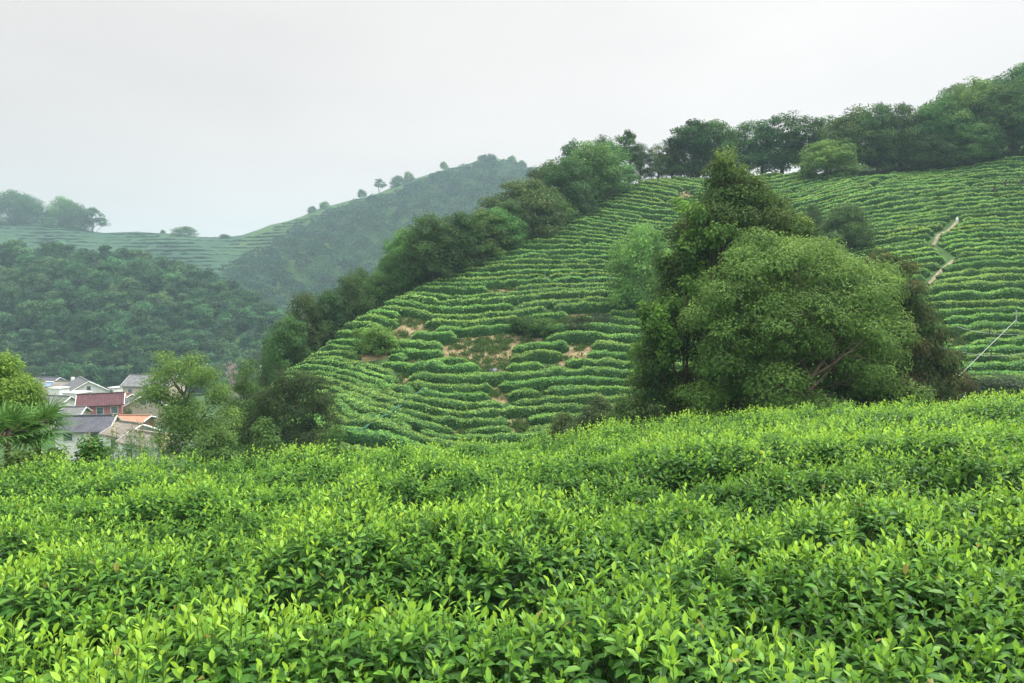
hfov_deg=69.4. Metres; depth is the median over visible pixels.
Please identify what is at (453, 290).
tea hedge
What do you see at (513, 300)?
tea hedge
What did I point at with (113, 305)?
wood tree
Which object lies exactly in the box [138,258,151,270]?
wood tree
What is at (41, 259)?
wood tree
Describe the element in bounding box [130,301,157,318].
wood tree
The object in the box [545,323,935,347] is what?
tea hedge
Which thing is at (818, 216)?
olive green tree
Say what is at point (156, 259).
wood tree
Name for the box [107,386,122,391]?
annex
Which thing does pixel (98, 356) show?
wood tree
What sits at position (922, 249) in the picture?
tea hedge
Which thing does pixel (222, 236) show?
broadleaf tree
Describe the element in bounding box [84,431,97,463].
tall weed
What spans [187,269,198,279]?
wood tree
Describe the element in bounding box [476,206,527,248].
broadleaf tree
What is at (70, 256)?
wood tree
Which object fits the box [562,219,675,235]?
tea hedge
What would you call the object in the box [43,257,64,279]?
wood tree
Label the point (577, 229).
tea hedge
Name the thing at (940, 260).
tea hedge
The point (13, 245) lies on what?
wood tree
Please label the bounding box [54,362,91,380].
wood tree
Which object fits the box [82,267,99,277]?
wood tree
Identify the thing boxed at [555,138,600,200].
broadleaf tree
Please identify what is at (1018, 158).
tea hedge
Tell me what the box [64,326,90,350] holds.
wood tree
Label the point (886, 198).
tea hedge
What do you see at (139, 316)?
wood tree
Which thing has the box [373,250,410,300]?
broadleaf tree
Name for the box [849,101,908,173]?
broadleaf tree
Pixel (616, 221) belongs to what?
tea hedge
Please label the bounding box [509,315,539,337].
shrub
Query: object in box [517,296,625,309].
tea hedge
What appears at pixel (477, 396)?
tea hedge
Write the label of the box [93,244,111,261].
wood tree
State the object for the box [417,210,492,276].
broadleaf tree
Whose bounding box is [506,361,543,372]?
tea hedge
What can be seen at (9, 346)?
wood tree
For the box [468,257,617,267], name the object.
tea hedge
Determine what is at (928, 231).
tea hedge
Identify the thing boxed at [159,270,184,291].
wood tree
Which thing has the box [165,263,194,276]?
wood tree
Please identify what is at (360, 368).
tea hedge
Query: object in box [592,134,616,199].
broadleaf tree
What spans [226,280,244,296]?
wood tree
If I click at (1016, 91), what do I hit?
broadleaf tree
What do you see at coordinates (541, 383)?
tea hedge
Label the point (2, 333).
wood tree
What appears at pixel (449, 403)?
tea hedge
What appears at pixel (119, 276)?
wood tree
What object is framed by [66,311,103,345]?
wood tree
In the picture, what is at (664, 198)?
tea hedge
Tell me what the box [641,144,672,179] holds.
slender tree
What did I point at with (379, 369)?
tea hedge
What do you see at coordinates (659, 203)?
tea hedge
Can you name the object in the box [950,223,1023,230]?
tea hedge
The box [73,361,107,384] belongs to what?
wood tree
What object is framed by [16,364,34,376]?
wood tree
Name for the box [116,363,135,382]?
wood tree
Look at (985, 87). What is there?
broadleaf tree
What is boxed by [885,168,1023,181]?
tea hedge
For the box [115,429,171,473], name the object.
house
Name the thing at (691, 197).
tea hedge
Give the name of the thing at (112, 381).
wood tree
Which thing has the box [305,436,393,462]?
tea hedge
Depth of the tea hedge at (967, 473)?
5.41 m
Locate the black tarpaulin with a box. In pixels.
[487,368,497,371]
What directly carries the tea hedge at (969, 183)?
on the ground
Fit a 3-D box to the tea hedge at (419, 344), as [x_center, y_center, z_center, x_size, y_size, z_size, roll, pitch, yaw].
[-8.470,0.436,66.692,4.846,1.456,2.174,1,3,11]
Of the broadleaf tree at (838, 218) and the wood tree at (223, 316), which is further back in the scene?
the wood tree at (223, 316)
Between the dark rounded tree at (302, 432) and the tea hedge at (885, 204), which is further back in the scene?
the tea hedge at (885, 204)
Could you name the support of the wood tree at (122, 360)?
on the ground
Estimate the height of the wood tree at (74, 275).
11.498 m
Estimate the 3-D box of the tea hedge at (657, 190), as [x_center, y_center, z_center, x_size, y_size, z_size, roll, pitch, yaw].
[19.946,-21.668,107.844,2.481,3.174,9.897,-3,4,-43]
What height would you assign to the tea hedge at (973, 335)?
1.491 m
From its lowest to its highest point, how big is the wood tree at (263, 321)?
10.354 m
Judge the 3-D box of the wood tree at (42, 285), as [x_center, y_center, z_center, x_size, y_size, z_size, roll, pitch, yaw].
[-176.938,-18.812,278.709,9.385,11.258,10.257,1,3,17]
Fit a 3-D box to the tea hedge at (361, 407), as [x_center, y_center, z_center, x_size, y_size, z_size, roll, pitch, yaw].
[-12.913,5.195,56.163,20.269,2.622,4.402,3,4,38]
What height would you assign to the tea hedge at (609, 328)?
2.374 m
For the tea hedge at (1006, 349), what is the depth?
52.13 m
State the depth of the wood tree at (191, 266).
313.28 m
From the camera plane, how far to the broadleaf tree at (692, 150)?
115.44 m
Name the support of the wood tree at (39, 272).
on the ground
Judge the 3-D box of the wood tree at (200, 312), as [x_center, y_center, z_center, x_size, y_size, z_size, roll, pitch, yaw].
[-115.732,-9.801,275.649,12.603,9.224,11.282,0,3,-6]
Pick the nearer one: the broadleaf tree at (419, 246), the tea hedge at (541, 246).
the broadleaf tree at (419, 246)
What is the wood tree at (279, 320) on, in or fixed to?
on the ground
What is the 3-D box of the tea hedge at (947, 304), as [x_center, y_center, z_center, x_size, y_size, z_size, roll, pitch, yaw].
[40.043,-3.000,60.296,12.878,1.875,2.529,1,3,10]
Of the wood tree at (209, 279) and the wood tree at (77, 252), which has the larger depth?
the wood tree at (77, 252)
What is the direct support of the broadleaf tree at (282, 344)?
on the ground
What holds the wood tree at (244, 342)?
on the ground
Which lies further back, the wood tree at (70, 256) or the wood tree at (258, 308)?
the wood tree at (70, 256)
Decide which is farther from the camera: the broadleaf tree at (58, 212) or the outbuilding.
the broadleaf tree at (58, 212)
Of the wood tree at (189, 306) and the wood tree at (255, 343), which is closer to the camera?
the wood tree at (255, 343)
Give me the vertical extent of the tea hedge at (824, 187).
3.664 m
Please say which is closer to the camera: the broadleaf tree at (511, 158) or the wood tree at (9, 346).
the wood tree at (9, 346)
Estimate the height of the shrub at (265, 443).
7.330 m
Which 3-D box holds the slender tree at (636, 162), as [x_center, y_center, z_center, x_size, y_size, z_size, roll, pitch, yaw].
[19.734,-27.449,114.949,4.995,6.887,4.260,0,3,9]
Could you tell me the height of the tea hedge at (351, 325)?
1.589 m
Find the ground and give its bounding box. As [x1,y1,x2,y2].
[0,133,1023,473]
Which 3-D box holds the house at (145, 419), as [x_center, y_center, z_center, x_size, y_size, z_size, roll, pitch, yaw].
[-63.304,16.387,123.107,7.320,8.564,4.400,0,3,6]
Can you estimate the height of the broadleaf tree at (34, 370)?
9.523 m
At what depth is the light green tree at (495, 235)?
85.98 m
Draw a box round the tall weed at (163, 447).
[160,432,171,471]
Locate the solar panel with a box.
[44,381,53,385]
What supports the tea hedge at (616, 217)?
on the ground
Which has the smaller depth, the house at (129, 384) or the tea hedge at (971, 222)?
the tea hedge at (971, 222)
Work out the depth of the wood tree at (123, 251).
312.84 m
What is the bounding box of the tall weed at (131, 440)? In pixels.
[125,423,134,474]
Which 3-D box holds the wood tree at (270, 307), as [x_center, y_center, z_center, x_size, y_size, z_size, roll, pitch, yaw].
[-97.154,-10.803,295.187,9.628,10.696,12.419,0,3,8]
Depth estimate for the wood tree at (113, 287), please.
274.36 m
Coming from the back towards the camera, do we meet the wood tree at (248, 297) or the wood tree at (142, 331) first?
the wood tree at (248, 297)
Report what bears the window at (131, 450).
in the house at (120, 440)
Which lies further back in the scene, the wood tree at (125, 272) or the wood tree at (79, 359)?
the wood tree at (125, 272)
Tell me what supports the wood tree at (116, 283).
on the ground
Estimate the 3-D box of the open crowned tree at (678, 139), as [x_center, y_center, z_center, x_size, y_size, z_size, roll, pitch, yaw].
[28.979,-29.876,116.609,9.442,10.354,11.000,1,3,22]
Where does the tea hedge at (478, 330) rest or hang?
on the ground
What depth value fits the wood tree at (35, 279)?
279.31 m
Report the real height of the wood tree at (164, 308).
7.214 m
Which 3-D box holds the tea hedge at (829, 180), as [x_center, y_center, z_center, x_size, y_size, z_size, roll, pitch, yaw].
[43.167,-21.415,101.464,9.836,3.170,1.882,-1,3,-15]
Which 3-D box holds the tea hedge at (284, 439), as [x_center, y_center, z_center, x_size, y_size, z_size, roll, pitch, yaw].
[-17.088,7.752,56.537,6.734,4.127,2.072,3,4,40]
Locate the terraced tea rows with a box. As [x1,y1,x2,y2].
[0,161,524,277]
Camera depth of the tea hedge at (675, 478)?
6.92 m
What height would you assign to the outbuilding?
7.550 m
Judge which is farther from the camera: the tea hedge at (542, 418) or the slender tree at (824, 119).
the slender tree at (824, 119)
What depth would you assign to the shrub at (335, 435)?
40.01 m
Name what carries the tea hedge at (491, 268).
on the ground
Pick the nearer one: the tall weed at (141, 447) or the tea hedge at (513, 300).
the tall weed at (141, 447)
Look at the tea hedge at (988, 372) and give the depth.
48.53 m
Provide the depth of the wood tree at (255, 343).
258.06 m
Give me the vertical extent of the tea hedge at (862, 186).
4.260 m
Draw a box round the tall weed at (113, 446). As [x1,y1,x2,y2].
[106,428,117,474]
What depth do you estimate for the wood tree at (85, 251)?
318.56 m
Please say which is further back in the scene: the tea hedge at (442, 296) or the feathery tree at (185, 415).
the tea hedge at (442, 296)
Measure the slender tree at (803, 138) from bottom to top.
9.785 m
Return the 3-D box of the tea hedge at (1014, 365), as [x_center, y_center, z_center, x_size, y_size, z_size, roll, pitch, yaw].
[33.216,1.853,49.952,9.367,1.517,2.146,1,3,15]
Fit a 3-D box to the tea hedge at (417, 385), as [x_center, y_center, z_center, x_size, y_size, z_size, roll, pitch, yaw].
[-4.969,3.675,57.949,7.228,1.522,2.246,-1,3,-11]
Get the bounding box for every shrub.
[0,443,46,487]
[40,443,74,475]
[66,434,112,479]
[91,428,180,477]
[181,423,245,478]
[238,416,291,474]
[308,420,347,461]
[350,326,401,356]
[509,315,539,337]
[526,317,556,337]
[541,410,592,450]
[557,312,591,330]
[566,392,614,444]
[587,311,612,322]
[600,392,649,436]
[628,400,668,433]
[921,390,973,412]
[956,371,1003,401]
[976,372,1023,410]
[1005,374,1023,397]
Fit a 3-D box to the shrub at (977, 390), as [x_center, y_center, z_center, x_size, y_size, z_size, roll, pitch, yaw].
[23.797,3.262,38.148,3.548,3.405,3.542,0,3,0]
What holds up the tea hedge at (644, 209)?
on the ground
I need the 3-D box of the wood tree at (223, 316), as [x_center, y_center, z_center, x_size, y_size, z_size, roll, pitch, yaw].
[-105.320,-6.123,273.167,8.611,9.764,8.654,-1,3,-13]
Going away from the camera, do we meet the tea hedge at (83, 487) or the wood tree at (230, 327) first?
the tea hedge at (83, 487)
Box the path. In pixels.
[928,221,957,283]
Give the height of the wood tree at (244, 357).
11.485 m
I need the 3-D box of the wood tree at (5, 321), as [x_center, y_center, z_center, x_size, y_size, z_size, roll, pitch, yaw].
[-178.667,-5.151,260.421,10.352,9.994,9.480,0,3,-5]
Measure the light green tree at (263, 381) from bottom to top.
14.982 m
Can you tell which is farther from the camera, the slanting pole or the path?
the path
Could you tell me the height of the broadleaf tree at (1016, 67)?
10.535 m
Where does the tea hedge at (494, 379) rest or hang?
on the ground
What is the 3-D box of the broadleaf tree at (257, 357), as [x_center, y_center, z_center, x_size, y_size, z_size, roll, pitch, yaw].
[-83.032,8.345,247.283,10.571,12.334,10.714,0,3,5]
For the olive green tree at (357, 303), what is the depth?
75.95 m
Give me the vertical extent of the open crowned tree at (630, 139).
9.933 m
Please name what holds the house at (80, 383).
on the ground
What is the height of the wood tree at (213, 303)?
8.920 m
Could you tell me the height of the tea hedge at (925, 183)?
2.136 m
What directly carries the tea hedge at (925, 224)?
on the ground
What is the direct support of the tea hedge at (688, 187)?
on the ground
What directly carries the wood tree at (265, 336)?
on the ground
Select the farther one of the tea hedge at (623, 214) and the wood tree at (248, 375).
the wood tree at (248, 375)
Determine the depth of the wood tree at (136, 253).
316.71 m
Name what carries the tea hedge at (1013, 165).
on the ground
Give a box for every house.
[32,376,66,382]
[38,377,74,386]
[39,394,74,405]
[47,406,92,434]
[53,414,120,463]
[63,376,109,392]
[74,392,126,413]
[99,420,161,458]
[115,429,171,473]
[117,414,158,425]
[120,374,184,406]
[123,391,166,426]
[126,393,132,398]
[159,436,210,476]
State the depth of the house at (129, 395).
171.26 m
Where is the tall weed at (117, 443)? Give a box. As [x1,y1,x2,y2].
[110,422,124,460]
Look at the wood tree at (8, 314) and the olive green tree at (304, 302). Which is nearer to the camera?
the olive green tree at (304, 302)
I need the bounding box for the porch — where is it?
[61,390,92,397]
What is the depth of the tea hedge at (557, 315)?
71.69 m
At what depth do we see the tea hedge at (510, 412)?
55.10 m
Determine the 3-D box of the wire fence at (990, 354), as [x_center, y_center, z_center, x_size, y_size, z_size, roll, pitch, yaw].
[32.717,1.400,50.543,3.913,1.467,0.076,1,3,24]
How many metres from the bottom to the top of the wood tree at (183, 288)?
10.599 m
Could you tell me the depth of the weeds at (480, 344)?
65.88 m
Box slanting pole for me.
[959,320,1015,375]
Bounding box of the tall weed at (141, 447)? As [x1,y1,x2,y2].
[136,432,146,464]
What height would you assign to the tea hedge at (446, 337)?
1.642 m
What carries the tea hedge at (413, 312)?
on the ground
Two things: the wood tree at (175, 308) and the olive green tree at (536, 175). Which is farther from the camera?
the wood tree at (175, 308)
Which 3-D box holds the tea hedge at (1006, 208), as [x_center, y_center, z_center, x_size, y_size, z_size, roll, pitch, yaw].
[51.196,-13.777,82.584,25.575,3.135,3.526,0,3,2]
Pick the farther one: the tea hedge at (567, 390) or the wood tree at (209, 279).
the wood tree at (209, 279)
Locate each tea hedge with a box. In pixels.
[0,390,1023,498]
[0,404,1023,528]
[0,415,1023,559]
[0,428,1023,619]
[0,474,1023,682]
[0,518,1023,682]
[64,387,1023,479]
[268,381,510,429]
[270,397,411,429]
[270,405,571,450]
[271,389,454,434]
[272,374,619,419]
[278,421,310,445]
[282,369,380,391]
[282,413,524,458]
[288,363,415,393]
[296,359,398,383]
[301,355,399,376]
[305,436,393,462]
[309,349,361,360]
[317,343,360,353]
[326,337,362,346]
[335,329,368,342]
[341,320,385,331]
[354,313,401,329]
[366,308,401,318]
[378,305,546,320]
[380,387,502,410]
[382,359,481,375]
[383,298,513,314]
[387,347,444,360]
[387,352,409,362]
[394,338,443,350]
[395,289,615,306]
[404,286,614,300]
[405,379,493,393]
[409,365,634,386]
[411,329,456,344]
[413,285,488,295]
[418,387,489,401]
[423,277,549,289]
[425,315,519,329]
[428,356,469,365]
[433,273,545,282]
[435,324,514,337]
[441,268,612,278]
[454,262,614,273]
[464,424,514,434]
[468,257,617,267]
[472,252,673,265]
[488,248,677,257]
[494,243,676,253]
[498,359,930,392]
[504,387,540,401]
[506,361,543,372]
[508,237,582,246]
[509,348,562,363]
[510,339,568,353]
[512,392,631,406]
[514,281,677,290]
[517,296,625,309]
[525,420,738,431]
[526,234,675,248]
[528,410,658,425]
[529,311,568,321]
[531,229,727,245]
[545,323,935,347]
[545,384,644,396]
[547,226,825,242]
[549,271,790,278]
[549,322,695,337]
[551,255,945,285]
[552,300,842,314]
[556,224,673,239]
[560,217,654,228]
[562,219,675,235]
[564,215,671,229]
[564,356,691,369]
[571,212,691,225]
[576,209,643,219]
[577,315,640,326]
[582,206,793,220]
[586,239,811,250]
[587,349,693,361]
[591,188,863,216]
[591,339,831,353]
[598,184,872,210]
[603,196,737,207]
[606,309,649,318]
[609,193,663,201]
[616,190,700,201]
[626,185,678,197]
[635,183,679,193]
[639,180,684,191]
[650,178,710,190]
[660,226,675,231]
[660,274,926,295]
[661,172,826,187]
[662,183,970,222]
[667,178,882,204]
[670,172,817,184]
[670,344,1023,371]
[674,267,931,290]
[689,193,789,200]
[690,179,822,194]
[692,172,798,179]
[693,190,792,195]
[740,388,1023,424]
[746,179,851,201]
[751,172,781,177]
[768,173,835,189]
[785,180,880,200]
[794,175,856,192]
[794,183,1023,215]
[795,246,936,269]
[796,178,1021,208]
[797,160,1023,192]
[804,241,930,263]
[806,250,939,272]
[808,193,916,216]
[821,369,1023,389]
[822,173,848,180]
[822,189,1023,218]
[824,196,995,221]
[824,342,951,362]
[825,305,1023,329]
[830,196,1023,226]
[836,233,930,250]
[842,239,927,252]
[845,200,1023,228]
[864,227,933,241]
[865,162,1023,181]
[865,178,978,189]
[866,215,952,229]
[867,205,1023,223]
[867,221,946,233]
[869,223,943,235]
[875,262,939,271]
[876,171,1023,185]
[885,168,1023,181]
[886,166,1012,179]
[889,165,964,174]
[917,186,1023,197]
[920,287,1023,301]
[924,298,1023,309]
[925,279,1023,295]
[930,272,1023,285]
[932,358,1023,372]
[935,267,1023,279]
[936,320,1023,337]
[937,236,1023,247]
[938,231,1023,241]
[940,226,1023,236]
[940,373,1023,380]
[941,259,1023,272]
[943,312,1023,325]
[944,239,1023,251]
[949,244,1023,256]
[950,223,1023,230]
[952,254,1023,263]
[954,210,1023,220]
[955,219,1023,226]
[955,248,1023,258]
[959,214,1023,222]
[961,328,1023,341]
[963,352,1023,363]
[965,334,1023,346]
[971,180,1023,186]
[982,175,1023,179]
[995,192,1023,198]
[1002,156,1023,160]
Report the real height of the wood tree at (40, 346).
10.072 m
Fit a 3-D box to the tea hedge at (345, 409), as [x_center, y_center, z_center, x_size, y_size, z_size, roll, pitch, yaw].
[-13.530,5.819,55.735,3.437,3.140,18.726,-3,4,-44]
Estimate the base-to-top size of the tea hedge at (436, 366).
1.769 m
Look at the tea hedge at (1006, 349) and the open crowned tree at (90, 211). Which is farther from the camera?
the open crowned tree at (90, 211)
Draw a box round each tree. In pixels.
[0,189,37,224]
[0,246,22,269]
[0,267,20,277]
[0,280,18,304]
[0,285,23,311]
[0,300,10,315]
[0,312,12,324]
[0,313,17,333]
[0,328,15,343]
[0,331,19,343]
[0,340,25,355]
[0,349,51,442]
[3,238,28,250]
[5,194,49,225]
[6,241,26,248]
[6,245,34,266]
[8,350,31,369]
[10,267,20,282]
[10,289,44,311]
[10,304,33,328]
[12,254,35,268]
[12,299,50,331]
[12,329,36,355]
[16,262,45,282]
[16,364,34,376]
[17,272,47,300]
[21,270,50,287]
[25,364,42,378]
[26,350,51,372]
[28,342,50,363]
[31,277,54,300]
[32,256,52,266]
[32,317,57,341]
[35,241,56,256]
[35,298,68,323]
[35,364,62,376]
[37,241,67,257]
[40,195,79,227]
[41,209,53,222]
[41,329,61,351]
[42,289,63,308]
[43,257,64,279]
[43,268,60,281]
[45,308,77,339]
[45,360,66,371]
[46,340,78,363]
[47,280,71,297]
[53,259,81,270]
[53,278,77,291]
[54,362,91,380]
[57,202,91,230]
[57,257,85,280]
[58,286,79,311]
[59,244,75,258]
[63,263,84,287]
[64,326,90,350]
[66,253,89,266]
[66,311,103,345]
[66,354,90,365]
[69,250,89,262]
[69,368,85,380]
[70,284,96,312]
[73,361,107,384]
[74,290,105,312]
[75,248,97,260]
[76,207,109,231]
[78,250,98,267]
[79,277,98,291]
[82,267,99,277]
[84,269,116,295]
[87,259,113,272]
[89,309,112,341]
[89,351,112,367]
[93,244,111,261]
[97,291,127,317]
[97,320,133,351]
[97,367,121,388]
[100,256,127,274]
[101,284,128,309]
[102,364,127,385]
[106,350,128,368]
[107,278,120,291]
[108,250,124,257]
[108,309,137,335]
[111,273,125,281]
[113,265,133,276]
[115,247,129,260]
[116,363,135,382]
[117,277,140,310]
[122,407,132,413]
[123,334,146,362]
[124,257,144,263]
[124,260,148,275]
[125,346,151,366]
[125,359,150,378]
[126,249,148,261]
[128,301,154,326]
[128,349,249,474]
[129,278,149,305]
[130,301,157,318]
[132,322,158,340]
[135,272,160,295]
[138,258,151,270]
[140,249,152,259]
[141,334,170,356]
[144,262,161,274]
[144,291,173,310]
[146,267,170,293]
[148,253,166,266]
[148,317,175,330]
[148,350,170,368]
[151,325,171,340]
[154,259,177,272]
[154,304,171,319]
[155,286,175,300]
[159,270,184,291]
[159,340,182,362]
[164,329,195,345]
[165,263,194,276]
[165,302,185,332]
[166,226,199,236]
[169,259,181,264]
[172,265,190,287]
[172,341,200,369]
[173,278,194,301]
[173,338,201,358]
[174,293,190,307]
[176,320,204,335]
[177,366,199,391]
[181,262,199,272]
[181,301,197,320]
[185,278,214,295]
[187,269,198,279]
[187,287,207,300]
[188,297,209,316]
[188,303,217,325]
[190,329,215,348]
[190,372,213,394]
[196,266,219,281]
[198,298,221,316]
[200,338,232,360]
[202,275,214,288]
[202,352,219,366]
[203,359,226,376]
[205,279,228,297]
[207,363,224,384]
[209,377,232,393]
[211,367,231,381]
[212,330,237,347]
[215,312,238,332]
[215,318,236,340]
[215,342,242,360]
[215,358,277,458]
[217,300,236,323]
[218,234,230,238]
[220,353,235,368]
[221,360,240,416]
[225,305,249,330]
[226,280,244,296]
[226,353,254,374]
[228,356,256,385]
[230,361,257,382]
[235,334,254,351]
[236,306,258,326]
[236,365,345,460]
[241,347,258,357]
[242,291,265,307]
[245,302,270,322]
[247,338,263,355]
[248,349,265,374]
[252,315,270,337]
[255,336,283,390]
[259,314,278,329]
[259,314,316,385]
[259,329,277,342]
[262,301,277,313]
[266,309,285,317]
[268,313,287,328]
[273,317,288,330]
[281,290,334,366]
[303,304,335,357]
[307,206,316,212]
[308,288,352,341]
[319,201,329,208]
[327,273,376,331]
[342,266,372,320]
[353,269,400,311]
[357,189,366,197]
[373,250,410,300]
[374,178,386,192]
[379,227,424,291]
[389,175,404,187]
[396,212,463,281]
[401,252,438,290]
[404,171,414,181]
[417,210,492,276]
[439,161,448,169]
[449,228,489,268]
[468,208,515,260]
[474,176,573,238]
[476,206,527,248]
[497,198,534,243]
[507,155,517,162]
[513,165,563,225]
[521,185,578,226]
[534,156,602,215]
[534,159,576,217]
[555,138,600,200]
[561,140,621,203]
[579,139,642,199]
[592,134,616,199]
[603,221,673,309]
[614,129,644,177]
[621,145,818,427]
[626,196,740,424]
[627,142,654,180]
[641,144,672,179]
[656,142,693,177]
[661,123,715,177]
[662,118,723,177]
[666,226,937,424]
[682,119,745,177]
[724,120,763,168]
[740,119,790,174]
[753,110,803,173]
[776,115,826,167]
[795,139,867,178]
[802,114,843,172]
[802,204,823,240]
[815,203,879,248]
[817,103,892,173]
[822,248,978,416]
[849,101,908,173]
[862,101,933,171]
[897,104,960,161]
[905,132,962,171]
[918,89,981,165]
[933,82,969,103]
[935,75,1009,161]
[941,122,1008,165]
[948,85,1023,156]
[970,77,1004,96]
[976,74,1023,155]
[990,62,1023,88]
[1005,64,1023,83]
[1006,97,1023,152]
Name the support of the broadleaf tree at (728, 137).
on the ground
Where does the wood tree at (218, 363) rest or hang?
on the ground
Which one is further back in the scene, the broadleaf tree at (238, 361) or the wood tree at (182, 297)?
the wood tree at (182, 297)
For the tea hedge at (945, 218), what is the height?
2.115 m
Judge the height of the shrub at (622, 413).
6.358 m
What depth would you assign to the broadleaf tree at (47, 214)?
579.46 m
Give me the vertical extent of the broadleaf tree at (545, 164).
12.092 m
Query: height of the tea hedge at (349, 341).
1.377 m
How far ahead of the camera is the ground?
505.61 m
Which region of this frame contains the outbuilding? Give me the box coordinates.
[47,386,69,394]
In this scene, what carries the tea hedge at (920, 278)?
on the ground
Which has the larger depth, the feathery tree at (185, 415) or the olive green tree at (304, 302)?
the olive green tree at (304, 302)
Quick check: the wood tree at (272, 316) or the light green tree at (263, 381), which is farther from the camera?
the wood tree at (272, 316)
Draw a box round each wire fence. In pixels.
[956,326,1015,342]
[958,351,1022,360]
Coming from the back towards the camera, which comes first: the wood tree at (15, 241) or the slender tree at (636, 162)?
the wood tree at (15, 241)
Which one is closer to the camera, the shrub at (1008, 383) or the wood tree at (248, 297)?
the shrub at (1008, 383)
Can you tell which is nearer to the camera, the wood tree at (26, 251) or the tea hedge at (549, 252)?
the tea hedge at (549, 252)
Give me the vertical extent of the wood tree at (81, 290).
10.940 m
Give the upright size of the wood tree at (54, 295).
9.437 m
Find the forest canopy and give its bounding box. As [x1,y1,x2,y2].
[219,154,543,325]
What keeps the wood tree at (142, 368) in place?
on the ground
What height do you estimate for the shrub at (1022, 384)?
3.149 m
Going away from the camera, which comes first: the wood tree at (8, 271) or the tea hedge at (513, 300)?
the tea hedge at (513, 300)
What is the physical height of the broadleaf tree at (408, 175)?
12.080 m
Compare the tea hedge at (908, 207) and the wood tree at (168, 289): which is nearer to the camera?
the tea hedge at (908, 207)
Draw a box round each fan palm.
[0,393,85,461]
[0,398,54,467]
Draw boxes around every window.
[62,434,72,441]
[88,433,98,439]
[96,407,103,413]
[110,438,117,450]
[111,406,117,413]
[126,446,133,458]
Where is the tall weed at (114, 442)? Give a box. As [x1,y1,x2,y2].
[107,414,120,477]
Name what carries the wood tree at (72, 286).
on the ground
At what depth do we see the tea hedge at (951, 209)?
83.51 m
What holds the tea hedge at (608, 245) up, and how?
on the ground
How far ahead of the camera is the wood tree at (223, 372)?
234.65 m
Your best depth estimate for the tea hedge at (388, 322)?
70.87 m
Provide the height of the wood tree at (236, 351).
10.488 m
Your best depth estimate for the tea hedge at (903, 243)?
75.72 m
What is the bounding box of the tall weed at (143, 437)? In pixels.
[138,425,150,460]
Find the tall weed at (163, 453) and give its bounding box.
[157,439,171,473]
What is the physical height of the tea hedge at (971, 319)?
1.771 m
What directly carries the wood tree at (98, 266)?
on the ground
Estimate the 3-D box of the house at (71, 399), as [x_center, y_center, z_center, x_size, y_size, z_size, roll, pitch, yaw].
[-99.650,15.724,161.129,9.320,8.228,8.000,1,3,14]
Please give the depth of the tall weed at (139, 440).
11.10 m
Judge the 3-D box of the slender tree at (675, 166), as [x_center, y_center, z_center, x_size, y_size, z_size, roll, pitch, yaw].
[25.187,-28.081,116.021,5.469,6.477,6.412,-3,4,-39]
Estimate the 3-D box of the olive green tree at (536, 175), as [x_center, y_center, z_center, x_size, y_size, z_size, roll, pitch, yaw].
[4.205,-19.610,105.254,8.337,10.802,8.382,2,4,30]
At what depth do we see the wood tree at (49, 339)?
251.32 m
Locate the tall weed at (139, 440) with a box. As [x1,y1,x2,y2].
[133,419,147,466]
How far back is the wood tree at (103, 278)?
280.21 m
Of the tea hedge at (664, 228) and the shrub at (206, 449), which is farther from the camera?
the tea hedge at (664, 228)
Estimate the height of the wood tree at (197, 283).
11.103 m
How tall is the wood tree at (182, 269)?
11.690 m
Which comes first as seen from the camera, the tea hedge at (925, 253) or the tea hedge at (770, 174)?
the tea hedge at (925, 253)
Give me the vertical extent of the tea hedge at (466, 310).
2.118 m
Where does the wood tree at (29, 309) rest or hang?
on the ground
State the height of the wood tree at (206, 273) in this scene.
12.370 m
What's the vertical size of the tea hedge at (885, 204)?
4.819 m
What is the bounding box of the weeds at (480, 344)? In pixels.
[362,190,970,433]
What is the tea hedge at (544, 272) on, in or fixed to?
on the ground
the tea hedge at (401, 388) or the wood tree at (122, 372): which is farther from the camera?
the wood tree at (122, 372)
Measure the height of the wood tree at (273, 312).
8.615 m
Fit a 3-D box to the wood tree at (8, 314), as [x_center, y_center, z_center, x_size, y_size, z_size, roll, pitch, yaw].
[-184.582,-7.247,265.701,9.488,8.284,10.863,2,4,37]
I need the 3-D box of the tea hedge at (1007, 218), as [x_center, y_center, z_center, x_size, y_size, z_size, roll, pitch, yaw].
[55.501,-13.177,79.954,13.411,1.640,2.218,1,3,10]
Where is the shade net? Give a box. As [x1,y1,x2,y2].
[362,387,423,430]
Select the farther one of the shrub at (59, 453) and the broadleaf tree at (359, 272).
the broadleaf tree at (359, 272)
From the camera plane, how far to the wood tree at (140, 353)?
245.89 m
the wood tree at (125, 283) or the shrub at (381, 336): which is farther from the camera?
the wood tree at (125, 283)
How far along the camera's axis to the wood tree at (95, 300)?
266.97 m
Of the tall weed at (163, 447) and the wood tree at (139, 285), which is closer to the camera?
the tall weed at (163, 447)
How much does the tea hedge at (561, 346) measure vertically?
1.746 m
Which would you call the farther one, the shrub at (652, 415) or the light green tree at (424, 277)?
the light green tree at (424, 277)
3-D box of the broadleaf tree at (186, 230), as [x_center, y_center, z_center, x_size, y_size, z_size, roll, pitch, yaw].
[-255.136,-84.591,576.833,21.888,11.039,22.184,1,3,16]
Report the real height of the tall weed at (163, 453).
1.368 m
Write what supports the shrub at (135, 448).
on the ground
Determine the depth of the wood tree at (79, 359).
243.77 m
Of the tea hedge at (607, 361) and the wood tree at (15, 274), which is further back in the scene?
the wood tree at (15, 274)
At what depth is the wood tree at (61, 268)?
297.86 m
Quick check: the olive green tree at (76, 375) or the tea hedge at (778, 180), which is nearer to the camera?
the tea hedge at (778, 180)
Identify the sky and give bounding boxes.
[0,0,1023,236]

